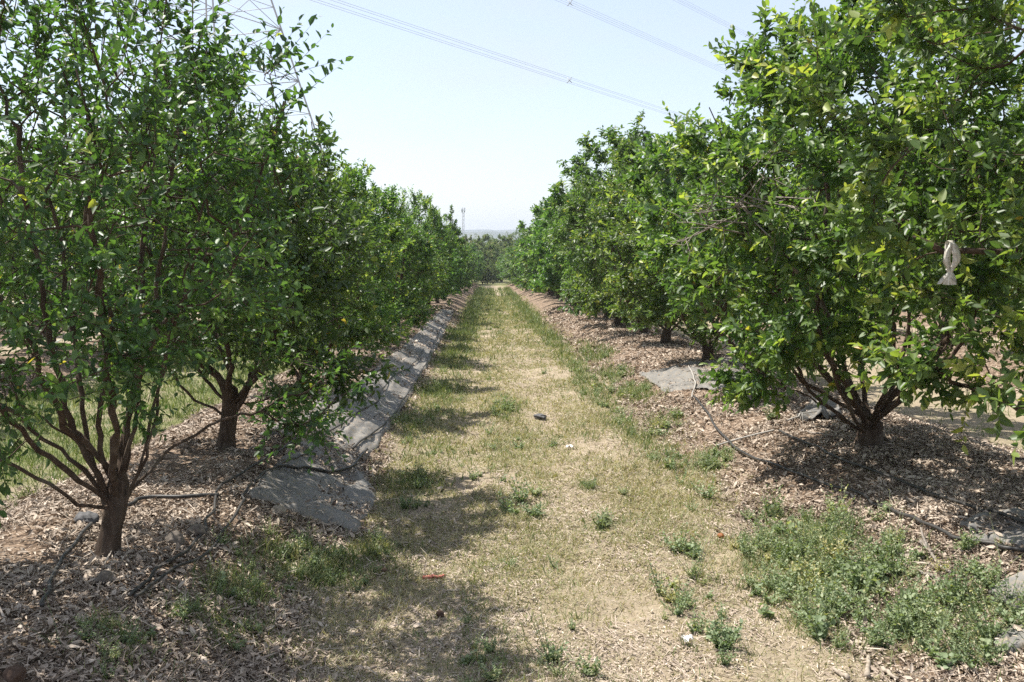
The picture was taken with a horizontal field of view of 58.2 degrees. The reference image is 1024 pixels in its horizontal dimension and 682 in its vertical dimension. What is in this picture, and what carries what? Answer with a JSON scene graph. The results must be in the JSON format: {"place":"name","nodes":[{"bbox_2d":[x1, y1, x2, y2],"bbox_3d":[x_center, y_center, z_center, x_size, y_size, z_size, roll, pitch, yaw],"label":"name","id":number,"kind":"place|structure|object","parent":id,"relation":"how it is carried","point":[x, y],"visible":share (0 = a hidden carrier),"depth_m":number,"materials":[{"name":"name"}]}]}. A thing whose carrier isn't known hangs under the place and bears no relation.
{"place":"outdoors","nodes":[
{"label":"outdoors","id":0,"kind":"place"},
{"bbox_2d":[431,229,521,232],"bbox_3d":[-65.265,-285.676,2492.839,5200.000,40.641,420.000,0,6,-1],"label":"hills","id":1,"kind":"structure","parent":0,"point":[485,230],"depth_m":2429.82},
{"bbox_2d":[459,231,521,245],"bbox_3d":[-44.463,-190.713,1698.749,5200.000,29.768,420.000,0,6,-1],"label":"hills","id":2,"kind":"structure","parent":0,"point":[490,233],"depth_m":1604.82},
{"bbox_2d":[0,248,1023,681],"bbox_3d":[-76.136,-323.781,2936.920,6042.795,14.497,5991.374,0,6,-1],"label":"ground","id":3,"kind":"structure","parent":0,"point":[542,302],"depth_m":5.31,"materials":[{"name":"soil"}]},
{"bbox_2d":[2,664,26,681],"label":"soil clod","id":4,"kind":"object","parent":3,"relation":"on","point":[16,673],"visible":1,"depth_m":2.98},
{"bbox_2d":[0,157,37,299],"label":"citrus tree","id":5,"kind":"object","parent":3,"relation":"on","point":[11,292],"visible":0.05,"depth_m":22.73,"materials":[{"name":"green plant"}]},
{"bbox_2d":[0,155,41,341],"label":"citrus tree","id":6,"kind":"object","parent":3,"relation":"on","point":[8,246],"visible":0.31,"depth_m":12.58,"materials":[{"name":"green plant"}]},
{"bbox_2d":[0,128,131,348],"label":"citrus tree","id":7,"kind":"object","parent":3,"relation":"on","point":[15,299],"visible":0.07,"depth_m":14.55,"materials":[{"name":"green plant"}]},
{"bbox_2d":[39,522,92,607],"bbox_3d":[-1.986,0.970,4.097,0.053,0.075,1.240,-2,7,-17],"label":"drip hose","id":8,"kind":"object","parent":3,"relation":"on","point":[58,566],"visible":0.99,"depth_m":3.98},
{"bbox_2d":[74,511,98,524],"bbox_3d":[-2.208,0.937,4.796,0.132,0.094,0.108,3,7,23],"label":"rock","id":9,"kind":"object","parent":3,"relation":"on","point":[89,516],"visible":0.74,"depth_m":4.76,"materials":[{"name":"stone"}]},
{"bbox_2d":[93,569,115,584],"bbox_3d":[-1.718,1.002,3.880,0.088,0.074,0.099,-1,7,-10],"label":"rock","id":10,"kind":"object","parent":3,"relation":"on","point":[105,574],"visible":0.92,"depth_m":3.85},
{"bbox_2d":[59,166,190,317],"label":"citrus tree","id":11,"kind":"object","parent":3,"relation":"on","point":[163,295],"visible":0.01,"depth_m":17.92,"materials":[{"name":"green plant"}]},
{"bbox_2d":[128,493,218,506],"bbox_3d":[-1.933,0.889,5.223,0.503,0.033,0.132,-3,7,-28],"label":"drip hose","id":12,"kind":"object","parent":3,"relation":"on","point":[135,500],"visible":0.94,"depth_m":5.22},
{"bbox_2d":[163,530,184,546],"bbox_3d":[-1.649,0.968,4.471,0.114,0.090,0.104,1,6,7],"label":"rock","id":13,"kind":"object","parent":3,"relation":"on","point":[175,536],"visible":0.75,"depth_m":4.45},
{"bbox_2d":[0,0,377,558],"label":"citrus tree","id":14,"kind":"object","parent":3,"relation":"on","point":[206,186],"visible":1,"depth_m":3.77,"materials":[{"name":"green plant"}]},
{"bbox_2d":[60,0,331,263],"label":"pylon","id":15,"kind":"object","parent":3,"relation":"on","point":[206,15],"visible":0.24,"depth_m":64.61,"materials":[{"name":"metal"}]},
{"bbox_2d":[311,0,857,174],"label":"power line","id":16,"kind":"object","parent":15,"relation":"attached to","point":[488,55],"visible":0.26,"depth_m":86.33,"materials":[{"name":"metal"}]},
{"bbox_2d":[556,0,739,79],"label":"power line","id":17,"kind":"object","parent":15,"relation":"hanging from","point":[641,33],"visible":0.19,"depth_m":115.43,"materials":[{"name":"metal"}]},
{"bbox_2d":[674,0,886,104],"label":"power line","id":18,"kind":"object","parent":15,"relation":"attached to","point":[731,29],"visible":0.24,"depth_m":141.90,"materials":[{"name":"metal"}]},
{"bbox_2d":[186,523,206,536],"bbox_3d":[-1.599,0.966,4.673,0.118,0.084,0.102,3,7,22],"label":"rock","id":19,"kind":"object","parent":3,"relation":"on","point":[195,529],"visible":0.84,"depth_m":4.63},
{"bbox_2d":[13,82,409,450],"bbox_3d":[-1.970,-0.428,6.635,2.639,2.679,2.588,4,8,34],"label":"citrus tree","id":20,"kind":"object","parent":3,"relation":"on","point":[324,285],"visible":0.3,"depth_m":6.28,"materials":[{"name":"green plant"}]},
{"bbox_2d":[127,396,350,596],"bbox_3d":[-1.690,0.754,7.162,0.188,0.250,6.921,0,6,-1],"label":"drip hose","id":21,"kind":"object","parent":3,"relation":"on","point":[142,584],"visible":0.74,"depth_m":4.71,"materials":[{"name":"plastic"}]},
{"bbox_2d":[272,505,286,515],"bbox_3d":[-1.370,0.999,5.411,0.093,0.070,0.075,-4,8,-34],"label":"rock","id":22,"kind":"object","parent":3,"relation":"on","point":[280,509],"visible":0.88,"depth_m":5.39,"materials":[{"name":"grey stone"}]},
{"bbox_2d":[259,387,340,435],"bbox_3d":[-1.829,0.643,8.819,0.259,0.204,3.032,0,6,2],"label":"ground fabric","id":23,"kind":"object","parent":3,"relation":"on","point":[291,433],"visible":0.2,"depth_m":8.05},
{"bbox_2d":[193,148,410,386],"bbox_3d":[-2.311,-0.744,10.187,2.371,2.737,2.356,3,7,22],"label":"citrus tree","id":24,"kind":"object","parent":3,"relation":"on","point":[382,335],"visible":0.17,"depth_m":10.02,"materials":[{"name":"green plant"}]},
{"bbox_2d":[274,150,416,357],"bbox_3d":[-2.376,-1.153,13.097,2.129,3.067,2.210,-4,8,-32],"label":"citrus tree","id":25,"kind":"object","parent":3,"relation":"on","point":[386,313],"visible":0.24,"depth_m":12.94,"materials":[{"name":"green plant"}]},
{"bbox_2d":[248,309,452,533],"bbox_3d":[-1.817,-0.064,18.681,0.694,1.058,26.478,0,6,-2],"label":"ground fabric","id":26,"kind":"object","parent":3,"relation":"on","point":[302,488],"visible":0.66,"depth_m":6.99,"materials":[{"name":"fabric"}]},
{"bbox_2d":[133,348,423,597],"bbox_3d":[-1.535,0.589,10.052,0.142,0.558,12.693,0,6,0],"label":"drip hose","id":27,"kind":"object","parent":26,"relation":"on","point":[163,575],"visible":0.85,"depth_m":4.93,"materials":[{"name":"plastic"}]},
{"bbox_2d":[274,448,367,472],"bbox_3d":[-1.329,0.871,6.906,0.166,0.255,1.535,2,7,14],"label":"drip hose","id":28,"kind":"object","parent":26,"relation":"on","point":[323,470],"visible":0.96,"depth_m":6.60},
{"bbox_2d":[352,322,444,448],"bbox_3d":[-1.490,0.181,16.345,0.170,0.617,17.715,0,6,-2],"label":"drip hose","id":29,"kind":"object","parent":26,"relation":"on","point":[371,433],"visible":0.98,"depth_m":10.19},
{"bbox_2d":[311,187,441,342],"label":"citrus tree","id":30,"kind":"object","parent":3,"relation":"on","point":[407,266],"visible":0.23,"depth_m":15.81,"materials":[{"name":"green plant"}]},
{"bbox_2d":[367,225,440,332],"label":"citrus tree","id":31,"kind":"object","parent":3,"relation":"on","point":[403,293],"visible":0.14,"depth_m":18.63,"materials":[{"name":"green plant"}]},
{"bbox_2d":[368,223,450,324],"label":"citrus tree","id":32,"kind":"object","parent":3,"relation":"on","point":[437,278],"visible":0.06,"depth_m":21.25,"materials":[{"name":"green plant"}]},
{"bbox_2d":[386,226,444,317],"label":"citrus tree","id":33,"kind":"object","parent":3,"relation":"on","point":[423,294],"visible":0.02,"depth_m":24.36,"materials":[{"name":"green plant"}]},
{"bbox_2d":[409,460,429,477],"bbox_3d":[-0.733,1.013,7.116,0.146,0.171,0.160,-3,7,-26],"label":"weed plant","id":34,"kind":"object","parent":3,"relation":"on","point":[416,470],"visible":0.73,"depth_m":7.10,"materials":[{"name":"green plant"}]},
{"bbox_2d":[384,184,458,300],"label":"citrus tree","id":35,"kind":"object","parent":3,"relation":"on","point":[440,235],"visible":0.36,"depth_m":27.18,"materials":[{"name":"green plant"}]},
{"bbox_2d":[422,574,445,578],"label":"fallen leaf","id":36,"kind":"object","parent":3,"relation":"on","point":[432,576],"visible":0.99,"depth_m":4.88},
{"bbox_2d":[436,610,443,617],"bbox_3d":[-0.341,1.293,4.360,0.038,0.035,0.041,-4,8,-34],"label":"dried fruit","id":37,"kind":"object","parent":3,"relation":"on","point":[440,613],"visible":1,"depth_m":4.35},
{"bbox_2d":[416,205,467,302],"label":"citrus tree","id":38,"kind":"object","parent":3,"relation":"on","point":[456,231],"visible":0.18,"depth_m":35.62,"materials":[{"name":"green plant"}]},
{"bbox_2d":[420,221,465,308],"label":"citrus tree","id":39,"kind":"object","parent":3,"relation":"on","point":[449,280],"visible":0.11,"depth_m":29.66,"materials":[{"name":"green plant"}]},
{"bbox_2d":[427,243,465,304],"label":"citrus tree","id":40,"kind":"object","parent":3,"relation":"on","point":[457,259],"visible":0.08,"depth_m":32.44,"materials":[{"name":"green plant"}]},
{"bbox_2d":[432,223,467,294],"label":"citrus tree","id":41,"kind":"object","parent":3,"relation":"on","point":[452,226],"visible":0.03,"depth_m":46.57,"materials":[{"name":"green plant"}]},
{"bbox_2d":[441,226,473,277],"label":"citrus tree","id":42,"kind":"object","parent":3,"relation":"on","point":[468,265],"visible":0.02,"depth_m":49.66,"materials":[{"name":"green plant"}]},
{"bbox_2d":[449,241,471,288],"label":"citrus tree","id":43,"kind":"object","parent":3,"relation":"on","point":[469,282],"visible":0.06,"depth_m":44.45,"materials":[{"name":"green plant"}]},
{"bbox_2d":[452,234,472,285],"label":"citrus tree","id":44,"kind":"object","parent":3,"relation":"on","point":[467,259],"visible":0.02,"depth_m":41.23,"materials":[{"name":"green plant"}]},
{"bbox_2d":[461,237,475,285],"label":"citrus tree","id":45,"kind":"object","parent":3,"relation":"on","point":[472,268],"visible":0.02,"depth_m":58.73,"materials":[{"name":"green plant"}]},
{"bbox_2d":[465,242,477,278],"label":"citrus tree","id":46,"kind":"object","parent":3,"relation":"on","point":[475,265],"visible":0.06,"depth_m":64.22,"materials":[{"name":"green plant"}]},
{"bbox_2d":[471,243,483,281],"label":"citrus tree","id":47,"kind":"object","parent":3,"relation":"on","point":[480,259],"visible":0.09,"depth_m":81.19,"materials":[{"name":"green plant"}]},
{"bbox_2d":[464,236,494,281],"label":"scrub tree","id":48,"kind":"object","parent":3,"relation":"on","point":[479,247],"visible":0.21,"depth_m":110.81,"materials":[{"name":"green plant"}]},
{"bbox_2d":[475,265,492,283],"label":"scrub bush","id":49,"kind":"object","parent":3,"relation":"on","point":[485,280],"visible":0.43,"depth_m":100.40,"materials":[{"name":"green plant"}]},
{"bbox_2d":[480,259,496,283],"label":"scrub bush","id":50,"kind":"object","parent":3,"relation":"on","point":[488,260],"visible":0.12,"depth_m":103.66,"materials":[{"name":"green plant"}]},
{"bbox_2d":[482,261,500,283],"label":"scrub bush","id":51,"kind":"object","parent":3,"relation":"on","point":[493,267],"visible":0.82,"depth_m":100.37,"materials":[{"name":"green plant"}]},
{"bbox_2d":[476,234,512,271],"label":"scrub tree","id":52,"kind":"object","parent":3,"relation":"on","point":[485,237],"visible":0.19,"depth_m":118.64,"materials":[{"name":"green plant"}]},
{"bbox_2d":[481,235,513,281],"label":"scrub tree","id":53,"kind":"object","parent":3,"relation":"on","point":[495,248],"visible":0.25,"depth_m":110.79,"materials":[{"name":"green plant"}]},
{"bbox_2d":[500,238,519,279],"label":"citrus tree","id":54,"kind":"object","parent":3,"relation":"on","point":[509,275],"visible":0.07,"depth_m":69.36,"materials":[{"name":"green plant"}]},
{"bbox_2d":[498,231,521,253],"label":"bare tree","id":55,"kind":"object","parent":3,"relation":"on","point":[512,235],"visible":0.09,"depth_m":117.17,"materials":[{"name":"green plant"}]},
{"bbox_2d":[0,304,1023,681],"bbox_3d":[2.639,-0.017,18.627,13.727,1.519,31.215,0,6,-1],"label":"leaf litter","id":56,"kind":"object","parent":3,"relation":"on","point":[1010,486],"visible":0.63,"depth_m":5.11,"materials":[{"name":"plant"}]},
{"bbox_2d":[0,286,1023,681],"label":"green grass","id":57,"kind":"structure","parent":3,"relation":"on","point":[460,328],"depth_m":7.43,"materials":[{"name":"plant"}]},
{"bbox_2d":[508,247,527,281],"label":"citrus tree","id":58,"kind":"object","parent":3,"relation":"on","point":[520,276],"visible":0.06,"depth_m":52.60,"materials":[{"name":"green plant"}]},
{"bbox_2d":[506,247,531,285],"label":"citrus tree","id":59,"kind":"object","parent":3,"relation":"on","point":[511,253],"depth_m":58.10,"materials":[{"name":"green plant"}]},
{"bbox_2d":[18,348,1023,681],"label":"weed cover","id":60,"kind":"object","parent":3,"relation":"on","point":[930,596],"visible":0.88,"depth_m":4.42,"materials":[{"name":"green plant"}]},
{"bbox_2d":[510,244,536,276],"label":"citrus tree","id":61,"kind":"object","parent":3,"relation":"on","point":[513,262],"visible":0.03,"depth_m":49.68,"materials":[{"name":"green plant"}]},
{"bbox_2d":[513,252,550,294],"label":"citrus tree","id":62,"kind":"object","parent":3,"relation":"on","point":[520,270],"visible":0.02,"depth_m":46.69,"materials":[{"name":"green plant"}]},
{"bbox_2d":[515,200,555,295],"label":"citrus tree","id":63,"kind":"object","parent":3,"relation":"on","point":[521,226],"visible":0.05,"depth_m":43.92,"materials":[{"name":"green plant"}]},
{"bbox_2d":[519,207,557,297],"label":"citrus tree","id":64,"kind":"object","parent":3,"relation":"on","point":[536,216],"visible":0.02,"depth_m":40.86,"materials":[{"name":"green plant"}]},
{"bbox_2d":[533,413,546,419],"bbox_3d":[0.301,0.824,9.991,0.166,0.074,0.113,4,7,31],"label":"stone","id":65,"kind":"object","parent":3,"relation":"on","point":[540,416],"visible":0.98,"depth_m":9.95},
{"bbox_2d":[523,226,562,299],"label":"citrus tree","id":66,"kind":"object","parent":3,"relation":"on","point":[536,272],"visible":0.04,"depth_m":38.84,"materials":[{"name":"green plant"}]},
{"bbox_2d":[520,191,570,302],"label":"citrus tree","id":67,"kind":"object","parent":3,"relation":"on","point":[536,223],"visible":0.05,"depth_m":35.60,"materials":[{"name":"green plant"}]},
{"bbox_2d":[518,184,592,305],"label":"citrus tree","id":68,"kind":"object","parent":3,"relation":"on","point":[534,260],"visible":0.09,"depth_m":32.74,"materials":[{"name":"green plant"}]},
{"bbox_2d":[529,185,600,293],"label":"citrus tree","id":69,"kind":"object","parent":3,"relation":"on","point":[546,280],"visible":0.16,"depth_m":29.81,"materials":[{"name":"green plant"}]},
{"bbox_2d":[542,181,623,312],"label":"citrus tree","id":70,"kind":"object","parent":3,"relation":"on","point":[556,265],"visible":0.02,"depth_m":26.82,"materials":[{"name":"green plant"}]},
{"bbox_2d":[567,649,603,676],"bbox_3d":[0.300,1.285,3.635,0.111,0.111,0.134,-5,8,-40],"label":"weed plant","id":71,"kind":"object","parent":3,"relation":"on","point":[587,669],"visible":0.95,"depth_m":3.63,"materials":[{"name":"green plant"}]},
{"bbox_2d":[548,169,640,317],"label":"citrus tree","id":72,"kind":"object","parent":3,"relation":"on","point":[572,272],"visible":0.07,"depth_m":24.08,"materials":[{"name":"green plant"}]},
{"bbox_2d":[590,505,613,528],"bbox_3d":[0.578,1.127,5.826,0.159,0.155,0.116,-2,7,-18],"label":"weed plant","id":73,"kind":"object","parent":3,"relation":"on","point":[599,522],"visible":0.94,"depth_m":5.83,"materials":[{"name":"green plant"}]},
{"bbox_2d":[546,111,679,325],"bbox_3d":[2.481,-2.789,21.419,3.640,5.181,3.841,-2,7,-21],"label":"citrus tree","id":74,"kind":"object","parent":3,"relation":"on","point":[578,167],"visible":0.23,"depth_m":21.10,"materials":[{"name":"green plant"}]},
{"bbox_2d":[555,134,686,333],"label":"citrus tree","id":75,"kind":"object","parent":3,"relation":"on","point":[571,210],"visible":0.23,"depth_m":18.55,"materials":[{"name":"green plant"}]},
{"bbox_2d":[574,131,717,343],"bbox_3d":[2.752,-1.738,16.161,2.886,3.807,2.995,-4,8,-32],"label":"citrus tree","id":76,"kind":"object","parent":3,"relation":"on","point":[624,306],"visible":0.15,"depth_m":16.00,"materials":[{"name":"green plant"}]},
{"bbox_2d":[646,560,677,595],"bbox_3d":[0.730,1.210,4.639,0.140,0.197,0.203,5,8,35],"label":"weed plant","id":77,"kind":"object","parent":3,"relation":"on","point":[658,589],"visible":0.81,"depth_m":4.68,"materials":[{"name":"green plant"}]},
{"bbox_2d":[659,522,697,552],"bbox_3d":[0.949,1.143,5.312,0.206,0.199,0.165,-2,7,-17],"label":"weed plant","id":78,"kind":"object","parent":3,"relation":"on","point":[667,541],"visible":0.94,"depth_m":5.31,"materials":[{"name":"green plant"}]},
{"bbox_2d":[679,634,693,642],"bbox_3d":[0.751,1.281,3.963,0.042,0.029,0.052,5,8,39],"label":"paper scrap","id":79,"kind":"object","parent":3,"relation":"on","point":[688,637],"visible":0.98,"depth_m":3.96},
{"bbox_2d":[639,356,751,391],"bbox_3d":[2.646,0.439,12.911,1.681,0.541,6.212,2,7,14],"label":"ground fabric","id":80,"kind":"object","parent":3,"relation":"on","point":[673,373],"visible":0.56,"depth_m":11.63,"materials":[{"name":"fabric"}]},
{"bbox_2d":[688,365,695,397],"bbox_3d":[2.177,0.461,11.109,0.068,0.093,2.100,1,7,10],"label":"drip hose","id":81,"kind":"object","parent":80,"relation":"on","point":[694,381],"visible":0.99,"depth_m":10.57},
{"bbox_2d":[596,179,796,361],"bbox_3d":[2.632,-1.037,12.923,2.932,2.907,2.999,0,6,0],"label":"citrus tree","id":82,"kind":"object","parent":3,"relation":"on","point":[658,297],"visible":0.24,"depth_m":12.72,"materials":[{"name":"green plant"}]},
{"bbox_2d":[717,429,773,444],"bbox_3d":[1.992,0.824,7.861,0.477,0.178,0.033,2,7,17],"label":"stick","id":83,"kind":"object","parent":3,"relation":"on","point":[746,436],"visible":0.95,"depth_m":7.86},
{"bbox_2d":[605,97,931,379],"bbox_3d":[2.786,-1.035,10.288,3.461,3.375,3.462,0,6,-1],"label":"citrus tree","id":84,"kind":"object","parent":3,"relation":"on","point":[664,252],"visible":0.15,"depth_m":9.88,"materials":[{"name":"green plant"}]},
{"bbox_2d":[760,404,782,419],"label":"weed plant","id":85,"kind":"object","parent":3,"relation":"on","point":[772,414],"visible":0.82,"depth_m":8.26,"materials":[{"name":"green plant"}]},
{"bbox_2d":[788,410,817,420],"bbox_3d":[2.615,0.648,8.118,0.587,0.046,0.081,-4,8,-31],"label":"plastic pipe","id":86,"kind":"object","parent":3,"relation":"on","point":[801,413],"visible":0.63,"depth_m":8.10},
{"bbox_2d":[792,523,825,556],"bbox_3d":[1.603,1.122,5.020,0.190,0.200,0.193,4,7,29],"label":"weed plant","id":87,"kind":"object","parent":3,"relation":"on","point":[797,539],"visible":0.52,"depth_m":5.04,"materials":[{"name":"green plant"}]},
{"bbox_2d":[799,429,836,437],"bbox_3d":[2.432,0.733,7.351,0.038,0.079,0.561,-1,7,-12],"label":"stick","id":88,"kind":"object","parent":3,"relation":"on","point":[818,433],"visible":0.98,"depth_m":7.29,"materials":[{"name":"brown wood"}]},
{"bbox_2d":[796,396,840,423],"bbox_3d":[2.822,0.614,8.508,0.378,0.180,1.369,2,7,16],"label":"ground fabric","id":89,"kind":"object","parent":3,"relation":"on","point":[825,411],"visible":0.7,"depth_m":8.24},
{"bbox_2d":[797,586,845,631],"bbox_3d":[1.376,1.229,4.131,0.179,0.216,0.224,-2,7,-14],"label":"weed plant","id":90,"kind":"object","parent":3,"relation":"on","point":[819,612],"visible":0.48,"depth_m":4.16,"materials":[{"name":"green plant"}]},
{"bbox_2d":[649,0,1023,447],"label":"citrus tree","id":91,"kind":"object","parent":3,"relation":"on","point":[789,338],"visible":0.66,"depth_m":6.11,"materials":[{"name":"green plant"}]},
{"bbox_2d":[832,667,850,679],"bbox_3d":[1.292,1.305,3.622,0.023,0.026,0.106,-2,7,-17],"label":"wood piece","id":92,"kind":"object","parent":3,"relation":"on","point":[842,674],"visible":1,"depth_m":3.60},
{"bbox_2d":[693,395,1023,551],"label":"drip hose","id":93,"kind":"object","parent":3,"relation":"on","point":[952,536],"visible":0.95,"depth_m":5.55,"materials":[{"name":"plastic"}]},
{"bbox_2d":[835,544,888,585],"bbox_3d":[1.706,1.133,4.542,0.245,0.239,0.179,-1,7,-12],"label":"weed plant","id":94,"kind":"object","parent":3,"relation":"on","point":[849,575],"visible":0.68,"depth_m":4.51,"materials":[{"name":"green plant"}]},
{"bbox_2d":[864,655,870,678],"bbox_3d":[1.439,1.310,3.714,0.024,0.052,0.257,3,7,23],"label":"wood piece","id":95,"kind":"object","parent":3,"relation":"on","point":[867,674],"visible":0.99,"depth_m":3.66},
{"bbox_2d":[744,0,1023,465],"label":"citrus tree","id":96,"kind":"object","parent":3,"relation":"on","point":[949,217],"visible":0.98,"depth_m":4.55,"materials":[{"name":"green plant"}]},
{"bbox_2d":[937,240,960,284],"bbox_3d":[2.077,-0.374,4.389,0.104,0.211,0.066,0,6,-1],"label":"cloth rag","id":97,"kind":"object","parent":96,"relation":"attached to","point":[949,248],"visible":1,"depth_m":4.37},
{"bbox_2d":[830,184,942,314],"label":"citrus tree","id":98,"kind":"object","parent":3,"relation":"on","point":[874,264],"visible":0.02,"depth_m":19.30,"materials":[{"name":"green plant"}]},
{"bbox_2d":[880,666,899,679],"bbox_3d":[1.498,1.320,3.646,0.026,0.025,0.100,-1,7,-11],"label":"wood piece","id":99,"kind":"object","parent":3,"relation":"on","point":[885,670],"visible":0.97,"depth_m":3.65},
{"bbox_2d":[778,429,1023,523],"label":"drip hose","id":100,"kind":"object","parent":3,"relation":"on","point":[921,488],"visible":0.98,"depth_m":5.60,"materials":[{"name":"plastic"}]},
{"bbox_2d":[919,527,950,572],"bbox_3d":[2.092,1.039,4.574,0.036,0.080,0.500,1,6,8],"label":"stick","id":101,"kind":"object","parent":3,"relation":"on","point":[925,543],"visible":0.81,"depth_m":4.67,"materials":[{"name":"brown wood"}]},
{"bbox_2d":[882,100,1020,341],"bbox_3d":[7.894,-2.092,16.615,2.638,4.543,2.655,-3,7,-27],"label":"citrus tree","id":102,"kind":"object","parent":3,"relation":"on","point":[943,319],"visible":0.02,"depth_m":16.78,"materials":[{"name":"green plant"}]},
{"bbox_2d":[957,61,1023,324],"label":"citrus tree","id":103,"kind":"object","parent":3,"relation":"on","point":[1015,108],"visible":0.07,"depth_m":13.69,"materials":[{"name":"green plant"}]},
{"bbox_2d":[959,508,1023,546],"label":"ground fabric","id":104,"kind":"object","parent":3,"relation":"on","point":[1009,534],"visible":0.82,"depth_m":4.61,"materials":[{"name":"fabric"}]},
{"bbox_2d":[988,590,1022,610],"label":"drip hose","id":105,"kind":"object","parent":3,"relation":"on","point":[993,594],"visible":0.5,"depth_m":3.92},
{"bbox_2d":[991,570,1023,603],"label":"ground fabric","id":106,"kind":"object","parent":3,"relation":"on","point":[1011,580],"visible":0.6,"depth_m":4.06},
{"bbox_2d":[992,625,1023,655],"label":"ground fabric","id":107,"kind":"object","parent":3,"relation":"on","point":[1018,642],"visible":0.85,"depth_m":3.65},
{"bbox_2d":[0,0,1023,229],"label":"sky","id":108,"kind":"structure","parent":0,"point":[486,136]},
{"bbox_2d":[161,293,1023,681],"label":"dry grass","id":109,"kind":"structure","parent":0,"point":[553,459],"depth_m":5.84,"materials":[{"name":"plant"}]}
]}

